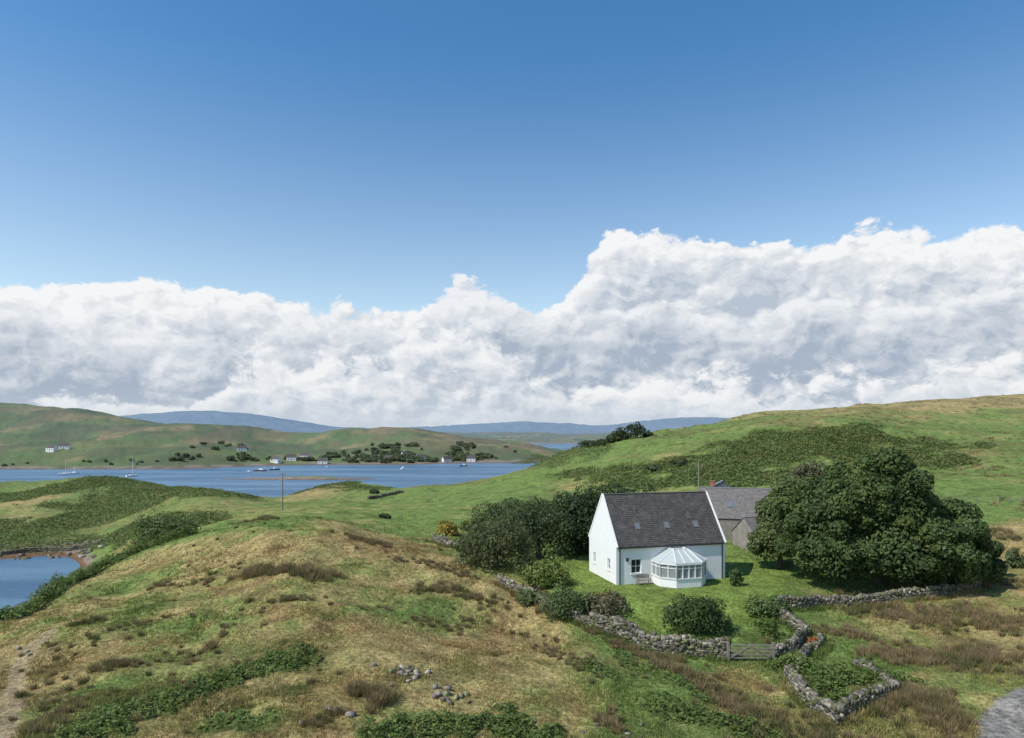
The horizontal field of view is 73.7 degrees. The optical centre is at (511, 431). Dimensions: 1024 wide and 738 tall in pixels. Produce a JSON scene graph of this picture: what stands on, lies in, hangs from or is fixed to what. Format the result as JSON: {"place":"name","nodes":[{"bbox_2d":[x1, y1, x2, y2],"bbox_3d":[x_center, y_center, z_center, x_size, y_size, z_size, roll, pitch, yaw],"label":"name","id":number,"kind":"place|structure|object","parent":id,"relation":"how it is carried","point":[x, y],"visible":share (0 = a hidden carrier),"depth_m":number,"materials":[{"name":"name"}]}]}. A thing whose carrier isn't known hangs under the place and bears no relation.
{"place":"outdoors","nodes":[
{"label":"outdoors","id":0,"kind":"place"},
{"bbox_2d":[0,444,579,609],"bbox_3d":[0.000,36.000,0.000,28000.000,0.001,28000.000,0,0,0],"label":"sea water","id":1,"kind":"structure","parent":0,"point":[20,580],"depth_m":529.70,"materials":[{"name":"blue liquid"}]},
{"bbox_2d":[57,459,70,474],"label":"sailing yacht","id":2,"kind":"object","parent":1,"relation":"on","point":[65,473],"visible":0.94,"depth_m":563.40,"materials":[{"name":"white paint"}]},
{"bbox_2d":[125,459,136,476],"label":"sailing yacht","id":3,"kind":"object","parent":1,"relation":"on","point":[132,475],"visible":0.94,"depth_m":540.33,"materials":[{"name":"white paint"}]},
{"bbox_2d":[0,394,1023,737],"bbox_3d":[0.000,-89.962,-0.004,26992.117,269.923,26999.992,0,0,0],"label":"ground","id":4,"kind":"structure","parent":0,"point":[28,432],"depth_m":69.26,"materials":[{"name":"green plant"}]},
{"bbox_2d":[15,642,56,655],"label":"boulders","id":5,"kind":"object","parent":4,"relation":"on","point":[26,651],"visible":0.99,"depth_m":49.78,"materials":[{"name":"grey stone"}]},
{"bbox_2d":[0,564,99,619],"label":"bracken","id":6,"kind":"object","parent":4,"relation":"on","point":[39,598],"visible":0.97,"depth_m":68.52,"materials":[{"name":"green plant"}]},
{"bbox_2d":[0,538,102,554],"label":"shore","id":7,"kind":"structure","parent":4,"relation":"on","point":[44,548],"depth_m":200.89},
{"bbox_2d":[46,445,57,451],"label":"walls","id":8,"kind":"structure","parent":4,"relation":"on","point":[55,449],"depth_m":738.51,"materials":[{"name":"white paint"}]},
{"bbox_2d":[59,444,70,448],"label":"walls","id":9,"kind":"structure","parent":4,"relation":"on","point":[69,447],"depth_m":764.67,"materials":[{"name":"white paint"}]},
{"bbox_2d":[59,443,69,445],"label":"roof front","id":10,"kind":"structure","parent":9,"relation":"on","point":[63,444],"depth_m":765.77,"materials":[{"name":"stone"}]},
{"bbox_2d":[0,475,166,504],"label":"bracken","id":11,"kind":"object","parent":4,"relation":"on","point":[62,491],"visible":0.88,"depth_m":301.12,"materials":[{"name":"green plant"}]},
{"bbox_2d":[0,512,181,562],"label":"boulders","id":12,"kind":"object","parent":4,"relation":"on","point":[58,556],"visible":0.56,"depth_m":194.00,"materials":[{"name":"grey stone"}]},
{"bbox_2d":[70,523,198,584],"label":"bracken","id":13,"kind":"object","parent":4,"relation":"on","point":[109,560],"visible":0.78,"depth_m":93.67,"materials":[{"name":"green plant"}]},
{"bbox_2d":[0,481,272,554],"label":"bracken","id":14,"kind":"object","parent":4,"relation":"on","point":[130,487],"visible":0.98,"depth_m":242.59,"materials":[{"name":"green plant"}]},
{"bbox_2d":[76,508,253,559],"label":"bracken","id":15,"kind":"object","parent":4,"relation":"on","point":[196,515],"visible":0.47,"depth_m":181.19,"materials":[{"name":"green plant"}]},
{"bbox_2d":[131,513,200,547],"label":"bush","id":16,"kind":"object","parent":4,"relation":"on","point":[159,523],"visible":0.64,"depth_m":102.48,"materials":[{"name":"green plant"}]},
{"bbox_2d":[50,641,324,737],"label":"bracken","id":17,"kind":"object","parent":4,"relation":"on","point":[148,707],"visible":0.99,"depth_m":38.79,"materials":[{"name":"green plant"}]},
{"bbox_2d":[196,703,276,732],"bbox_3d":[-14.654,15.406,36.630,4.544,0.860,2.548,0,0,19],"label":"bracken","id":18,"kind":"object","parent":4,"relation":"on","point":[255,721],"visible":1,"depth_m":36.54,"materials":[{"name":"green plant"}]},
{"bbox_2d":[1,440,516,465],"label":"distant trees","id":19,"kind":"object","parent":4,"relation":"on","point":[414,457],"visible":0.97,"depth_m":770.92,"materials":[{"name":"green plant"}]},
{"bbox_2d":[270,456,281,462],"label":"walls","id":20,"kind":"structure","parent":4,"relation":"on","point":[279,459],"depth_m":729.26,"materials":[{"name":"white paint"}]},
{"bbox_2d":[279,472,285,509],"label":"telegraph pole","id":21,"kind":"object","parent":4,"relation":"on","point":[282,473],"visible":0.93,"depth_m":164.33,"materials":[{"name":"grey wood"}]},
{"bbox_2d":[298,704,356,725],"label":"boulders","id":22,"kind":"object","parent":4,"relation":"on","point":[349,713],"visible":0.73,"depth_m":36.80,"materials":[{"name":"grey stone"}]},
{"bbox_2d":[290,480,397,494],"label":"bracken","id":23,"kind":"object","parent":4,"relation":"on","point":[358,486],"visible":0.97,"depth_m":287.60,"materials":[{"name":"green plant"}]},
{"bbox_2d":[369,488,378,493],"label":"hill tree","id":24,"kind":"object","parent":4,"relation":"on","point":[374,491],"visible":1,"depth_m":254.63,"materials":[{"name":"green plant"}]},
{"bbox_2d":[378,513,390,518],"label":"hill tree","id":25,"kind":"object","parent":4,"relation":"on","point":[385,516],"visible":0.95,"depth_m":115.83,"materials":[{"name":"green plant"}]},
{"bbox_2d":[367,490,403,498],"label":"drystone wall","id":26,"kind":"structure","parent":4,"relation":"on","point":[385,494],"depth_m":248.08,"materials":[{"name":"grey stone"}]},
{"bbox_2d":[370,662,430,675],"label":"boulders","id":27,"kind":"object","parent":4,"relation":"on","point":[410,667],"visible":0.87,"depth_m":42.61,"materials":[{"name":"grey stone"}]},
{"bbox_2d":[390,668,419,685],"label":"boulders","id":28,"kind":"object","parent":4,"relation":"on","point":[413,677],"visible":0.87,"depth_m":41.55,"materials":[{"name":"grey stone"}]},
{"bbox_2d":[436,520,458,535],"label":"gorse bush","id":29,"kind":"object","parent":4,"relation":"on","point":[449,527],"visible":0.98,"depth_m":92.30,"materials":[{"name":"yellow plant"}]},
{"bbox_2d":[430,534,465,548],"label":"drystone wall","id":30,"kind":"structure","parent":4,"relation":"on","point":[441,539],"depth_m":81.52,"materials":[{"name":"grey stone"}]},
{"bbox_2d":[431,683,470,704],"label":"boulders","id":31,"kind":"object","parent":4,"relation":"on","point":[446,694],"visible":0.98,"depth_m":40.09,"materials":[{"name":"grey stone"}]},
{"bbox_2d":[353,698,565,737],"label":"bracken","id":32,"kind":"object","parent":4,"relation":"on","point":[496,727],"visible":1,"depth_m":36.66,"materials":[{"name":"green plant"}]},
{"bbox_2d":[458,519,479,530],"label":"gorse bush","id":33,"kind":"object","parent":4,"relation":"on","point":[463,524],"visible":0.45,"depth_m":97.08,"materials":[{"name":"green plant"}]},
{"bbox_2d":[451,511,537,571],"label":"hawthorn tree","id":34,"kind":"object","parent":4,"relation":"on","point":[510,536],"visible":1,"depth_m":68.85,"materials":[{"name":"green plant"}]},
{"bbox_2d":[0,514,1023,737],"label":"rush tussocks","id":35,"kind":"object","parent":4,"relation":"on","point":[962,656],"visible":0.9,"depth_m":47.72,"materials":[{"name":"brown plant"}]},
{"bbox_2d":[467,497,556,538],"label":"hawthorn tree","id":36,"kind":"object","parent":4,"relation":"on","point":[496,508],"visible":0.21,"depth_m":93.17,"materials":[{"name":"green plant"}]},
{"bbox_2d":[514,588,544,607],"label":"garden shrub","id":37,"kind":"object","parent":4,"relation":"on","point":[530,598],"visible":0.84,"depth_m":59.00,"materials":[{"name":"green plant"}]},
{"bbox_2d":[497,495,582,559],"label":"hawthorn tree","id":38,"kind":"object","parent":4,"relation":"on","point":[532,524],"visible":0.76,"depth_m":75.93,"materials":[{"name":"green plant"}]},
{"bbox_2d":[496,574,590,624],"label":"drystone wall","id":39,"kind":"structure","parent":4,"relation":"on","point":[512,584],"depth_m":59.62,"materials":[{"name":"grey stone"}]},
{"bbox_2d":[521,554,574,589],"bbox_3d":[3.386,13.449,64.205,5.076,3.465,4.060,0,0,0],"label":"hydrangea bush","id":40,"kind":"object","parent":4,"relation":"on","point":[536,571],"visible":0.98,"depth_m":63.66,"materials":[{"name":"green plant"}]},
{"bbox_2d":[511,442,614,468],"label":"bracken","id":41,"kind":"object","parent":4,"relation":"on","point":[560,453],"visible":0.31,"depth_m":252.50,"materials":[{"name":"green plant"}]},
{"bbox_2d":[540,583,590,621],"bbox_3d":[4.369,14.394,56.644,4.591,3.218,3.869,0,0,-28],"label":"garden shrub","id":42,"kind":"object","parent":4,"relation":"on","point":[562,600],"visible":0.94,"depth_m":55.90,"materials":[{"name":"green plant"}]},
{"bbox_2d":[536,492,598,553],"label":"hawthorn tree","id":43,"kind":"object","parent":4,"relation":"on","point":[571,514],"visible":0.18,"depth_m":80.26,"materials":[{"name":"green plant"}]},
{"bbox_2d":[547,490,597,553],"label":"sycamore tree","id":44,"kind":"object","parent":4,"relation":"on","point":[586,516],"visible":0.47,"depth_m":79.27,"materials":[{"name":"green plant"}]},
{"bbox_2d":[544,587,615,614],"bbox_3d":[5.845,14.614,58.994,7.679,1.515,3.249,0,0,34],"label":"bracken","id":45,"kind":"object","parent":4,"relation":"on","point":[546,591],"visible":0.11,"depth_m":59.74,"materials":[{"name":"green plant"}]},
{"bbox_2d":[578,439,598,446],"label":"hill tree","id":46,"kind":"object","parent":4,"relation":"on","point":[586,443],"visible":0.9,"depth_m":261.80,"materials":[{"name":"green plant"}]},
{"bbox_2d":[540,464,641,484],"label":"bracken","id":47,"kind":"object","parent":4,"relation":"on","point":[608,475],"visible":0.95,"depth_m":199.32,"materials":[{"name":"green plant"}]},
{"bbox_2d":[567,658,620,679],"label":"bracken","id":48,"kind":"object","parent":4,"relation":"on","point":[599,665],"visible":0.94,"depth_m":44.80,"materials":[{"name":"green plant"}]},
{"bbox_2d":[564,479,634,548],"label":"sycamore tree","id":49,"kind":"object","parent":4,"relation":"on","point":[590,494],"visible":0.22,"depth_m":80.56,"materials":[{"name":"green plant"}]},
{"bbox_2d":[597,438,607,444],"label":"hill tree","id":50,"kind":"object","parent":4,"relation":"on","point":[602,441],"visible":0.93,"depth_m":261.93,"materials":[{"name":"green plant"}]},
{"bbox_2d":[594,588,616,605],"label":"yellow shrub","id":51,"kind":"object","parent":4,"relation":"on","point":[605,591],"visible":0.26,"depth_m":58.80,"materials":[{"name":"green plant"}]},
{"bbox_2d":[583,590,631,616],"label":"heather shrub","id":52,"kind":"object","parent":4,"relation":"on","point":[615,600],"visible":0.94,"depth_m":56.55,"materials":[{"name":"brown plant"}]},
{"bbox_2d":[579,722,643,737],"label":"boulders","id":53,"kind":"object","parent":4,"relation":"on","point":[598,724],"visible":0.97,"depth_m":37.12,"materials":[{"name":"grey stone"}]},
{"bbox_2d":[605,432,624,441],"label":"hill tree","id":54,"kind":"object","parent":4,"relation":"on","point":[608,438],"visible":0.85,"depth_m":261.56,"materials":[{"name":"green plant"}]},
{"bbox_2d":[609,427,632,439],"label":"tree","id":55,"kind":"object","parent":4,"relation":"on","point":[619,431],"visible":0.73,"depth_m":262.40,"materials":[{"name":"green plant"}]},
{"bbox_2d":[624,421,645,437],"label":"tree","id":56,"kind":"object","parent":4,"relation":"on","point":[636,429],"visible":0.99,"depth_m":258.72,"materials":[{"name":"green plant"}]},
{"bbox_2d":[622,480,654,492],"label":"elder tree","id":57,"kind":"object","parent":4,"relation":"on","point":[644,485],"visible":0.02,"depth_m":85.28,"materials":[{"name":"green plant"}]},
{"bbox_2d":[636,574,650,584],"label":"garden bench","id":58,"kind":"object","parent":4,"relation":"on","point":[638,577],"visible":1,"depth_m":65.39,"materials":[{"name":"grey wood"}]},
{"bbox_2d":[644,430,653,436],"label":"hill tree","id":59,"kind":"object","parent":4,"relation":"on","point":[647,434],"visible":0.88,"depth_m":261.98,"materials":[{"name":"green plant"}]},
{"bbox_2d":[645,464,662,471],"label":"hill tree","id":60,"kind":"object","parent":4,"relation":"on","point":[654,467],"visible":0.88,"depth_m":183.37,"materials":[{"name":"green plant"}]},
{"bbox_2d":[588,491,725,587],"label":"white cottage","id":61,"kind":"structure","parent":4,"relation":"on","point":[671,539],"depth_m":67.35,"materials":[{"name":"paint"}]},
{"bbox_2d":[631,560,639,571],"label":"window glass","id":62,"kind":"structure","parent":61,"relation":"in","point":[632,561],"depth_m":65.70,"materials":[{"name":"grey glass"}]},
{"bbox_2d":[631,559,641,574],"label":"window frame","id":63,"kind":"structure","parent":61,"relation":"in","point":[632,573],"depth_m":65.66,"materials":[{"name":"white paint"}]},
{"bbox_2d":[588,611,732,659],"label":"drystone wall","id":64,"kind":"structure","parent":4,"relation":"on","point":[627,629],"depth_m":50.25,"materials":[{"name":"grey stone"}]},
{"bbox_2d":[603,454,717,474],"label":"bracken","id":65,"kind":"object","parent":4,"relation":"on","point":[638,465],"visible":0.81,"depth_m":196.80,"materials":[{"name":"green plant"}]},
{"bbox_2d":[607,648,716,702],"bbox_3d":[9.446,15.972,45.438,2.313,1.039,10.053,0,0,-30],"label":"bracken","id":66,"kind":"object","parent":4,"relation":"on","point":[661,672],"visible":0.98,"depth_m":44.69,"materials":[{"name":"green plant"}]},
{"bbox_2d":[670,458,690,466],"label":"hill tree","id":67,"kind":"object","parent":4,"relation":"on","point":[681,461],"visible":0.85,"depth_m":185.90,"materials":[{"name":"green plant"}]},
{"bbox_2d":[661,593,733,636],"bbox_3d":[14.722,14.706,53.904,5.422,3.502,5.244,0,0,-41],"label":"laurel bush","id":68,"kind":"object","parent":4,"relation":"on","point":[711,614],"visible":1,"depth_m":53.05,"materials":[{"name":"green plant"}]},
{"bbox_2d":[694,462,702,486],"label":"telegraph pole","id":69,"kind":"object","parent":4,"relation":"on","point":[698,464],"visible":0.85,"depth_m":117.91,"materials":[{"name":"grey wood"}]},
{"bbox_2d":[423,537,986,731],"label":"wall foot grass","id":70,"kind":"structure","parent":4,"relation":"on","point":[783,684],"depth_m":51.22,"materials":[{"name":"green plant"}]},
{"bbox_2d":[634,687,782,737],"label":"bracken","id":71,"kind":"object","parent":4,"relation":"on","point":[714,719],"visible":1,"depth_m":39.13,"materials":[{"name":"green plant"}]},
{"bbox_2d":[709,480,728,486],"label":"stone barn","id":72,"kind":"structure","parent":4,"relation":"on","point":[721,483],"depth_m":97.99,"materials":[{"name":"stone"}]},
{"bbox_2d":[698,487,773,540],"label":"stone barn","id":73,"kind":"structure","parent":4,"relation":"on","point":[732,506],"depth_m":87.42,"materials":[{"name":"stone"}]},
{"bbox_2d":[729,568,743,585],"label":"garden shrub","id":74,"kind":"object","parent":4,"relation":"on","point":[736,574],"visible":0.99,"depth_m":64.49,"materials":[{"name":"green plant"}]},
{"bbox_2d":[731,516,769,550],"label":"stone outbuilding","id":75,"kind":"structure","parent":4,"relation":"on","point":[743,527],"depth_m":82.05,"materials":[{"name":"stone"}]},
{"bbox_2d":[727,642,774,661],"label":"field gate","id":76,"kind":"structure","parent":4,"relation":"on","point":[749,645],"depth_m":48.29,"materials":[{"name":"grey wood"}]},
{"bbox_2d":[600,421,902,490],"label":"bracken","id":77,"kind":"object","parent":4,"relation":"on","point":[719,462],"visible":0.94,"depth_m":186.21,"materials":[{"name":"green plant"}]},
{"bbox_2d":[744,596,768,617],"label":"garden shrub","id":78,"kind":"object","parent":4,"relation":"on","point":[755,603],"visible":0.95,"depth_m":56.27,"materials":[{"name":"green plant"}]},
{"bbox_2d":[745,593,784,640],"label":"bracken","id":79,"kind":"object","parent":4,"relation":"on","point":[765,620],"visible":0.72,"depth_m":54.03,"materials":[{"name":"green plant"}]},
{"bbox_2d":[761,594,792,618],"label":"ivy shrub","id":80,"kind":"object","parent":4,"relation":"on","point":[781,604],"visible":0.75,"depth_m":56.18,"materials":[{"name":"green plant"}]},
{"bbox_2d":[746,473,810,568],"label":"ash tree","id":81,"kind":"object","parent":4,"relation":"on","point":[766,534],"visible":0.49,"depth_m":72.26,"materials":[{"name":"green plant"}]},
{"bbox_2d":[764,599,810,657],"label":"drystone wall","id":82,"kind":"structure","parent":4,"relation":"on","point":[785,646],"depth_m":51.91,"materials":[{"name":"grey stone"}]},
{"bbox_2d":[789,460,830,523],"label":"bare topped tree","id":83,"kind":"object","parent":4,"relation":"on","point":[803,470],"visible":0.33,"depth_m":76.67,"materials":[{"name":"green plant"}]},
{"bbox_2d":[793,633,826,673],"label":"drystone wall","id":84,"kind":"structure","parent":4,"relation":"on","point":[806,647],"depth_m":50.66,"materials":[{"name":"grey stone"}]},
{"bbox_2d":[804,636,816,642],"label":"copper shrub","id":85,"kind":"object","parent":4,"relation":"on","point":[809,639],"visible":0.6,"depth_m":52.14,"materials":[{"name":"orange plant"}]},
{"bbox_2d":[775,594,859,608],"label":"drystone wall","id":86,"kind":"structure","parent":4,"relation":"on","point":[804,601],"depth_m":60.31,"materials":[{"name":"grey stone"}]},
{"bbox_2d":[789,664,876,710],"bbox_3d":[19.942,15.738,42.823,4.448,1.654,6.213,0,0,0],"label":"bracken","id":87,"kind":"object","parent":4,"relation":"on","point":[836,680],"visible":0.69,"depth_m":42.82,"materials":[{"name":"green plant"}]},
{"bbox_2d":[648,394,1023,510],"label":"hill rushes","id":88,"kind":"object","parent":4,"relation":"on","point":[960,469],"visible":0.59,"depth_m":216.32,"materials":[{"name":"green plant"}]},
{"bbox_2d":[783,664,900,724],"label":"drystone wall","id":89,"kind":"structure","parent":4,"relation":"on","point":[843,706],"depth_m":40.60,"materials":[{"name":"grey stone"}]},
{"bbox_2d":[761,651,927,690],"bbox_3d":[21.913,15.947,45.525,5.986,1.499,9.316,0,0,-38],"label":"bracken","id":90,"kind":"object","parent":4,"relation":"on","point":[850,672],"visible":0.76,"depth_m":45.33,"materials":[{"name":"green plant"}]},
{"bbox_2d":[728,437,983,469],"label":"bracken","id":91,"kind":"object","parent":4,"relation":"on","point":[937,462],"visible":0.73,"depth_m":182.03,"materials":[{"name":"green plant"}]},
{"bbox_2d":[851,658,894,681],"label":"drystone wall","id":92,"kind":"structure","parent":4,"relation":"on","point":[868,664],"depth_m":47.25,"materials":[{"name":"grey stone"}]},
{"bbox_2d":[771,446,1008,584],"bbox_3d":[37.115,8.483,67.510,21.368,14.126,13.604,0,0,0],"label":"sycamore tree","id":93,"kind":"object","parent":4,"relation":"on","point":[873,530],"visible":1,"depth_m":64.34,"materials":[{"name":"green plant"}]},
{"bbox_2d":[857,579,981,603],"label":"drystone wall","id":94,"kind":"structure","parent":4,"relation":"on","point":[943,588],"depth_m":62.24,"materials":[{"name":"grey stone"}]},
{"bbox_2d":[853,428,996,449],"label":"bracken","id":95,"kind":"object","parent":4,"relation":"on","point":[897,439],"visible":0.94,"depth_m":201.66,"materials":[{"name":"green plant"}]},
{"bbox_2d":[940,494,1022,502],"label":"wire fence","id":96,"kind":"object","parent":4,"relation":"on","point":[998,500],"visible":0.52,"depth_m":120.89,"materials":[{"name":"grey wood"}]},
{"bbox_2d":[987,533,1004,557],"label":"hawthorn tree","id":97,"kind":"object","parent":4,"relation":"on","point":[999,547],"visible":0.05,"depth_m":69.10,"materials":[{"name":"green plant"}]},
{"bbox_2d":[1005,547,1023,568],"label":"roadside bush","id":98,"kind":"object","parent":4,"relation":"on","point":[1013,559],"visible":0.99,"depth_m":73.50,"materials":[{"name":"green plant"}]},
{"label":"walls","id":99,"kind":"object","parent":4,"relation":"on","visible":0},
{"bbox_2d":[286,454,295,457],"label":"roof front","id":100,"kind":"structure","parent":99,"relation":"attached to","point":[290,455],"depth_m":747.39,"materials":[{"name":"stone"}]},
{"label":"walls","id":101,"kind":"object","parent":4,"relation":"on","visible":0},
{"bbox_2d":[300,452,308,455],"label":"roof front","id":102,"kind":"structure","parent":101,"relation":"on","point":[304,453],"depth_m":761.76,"materials":[{"name":"stone"}]},
{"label":"walls","id":103,"kind":"object","parent":4,"relation":"on","visible":0},
{"bbox_2d":[237,445,246,447],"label":"roof front","id":104,"kind":"structure","parent":103,"relation":"on","point":[241,446],"depth_m":766.70,"materials":[{"name":"stone"}]},
{"bbox_2d":[0,0,1023,427],"label":"sky","id":105,"kind":"structure","parent":0,"point":[337,213],"materials":[{"name":"blue"}]}
]}

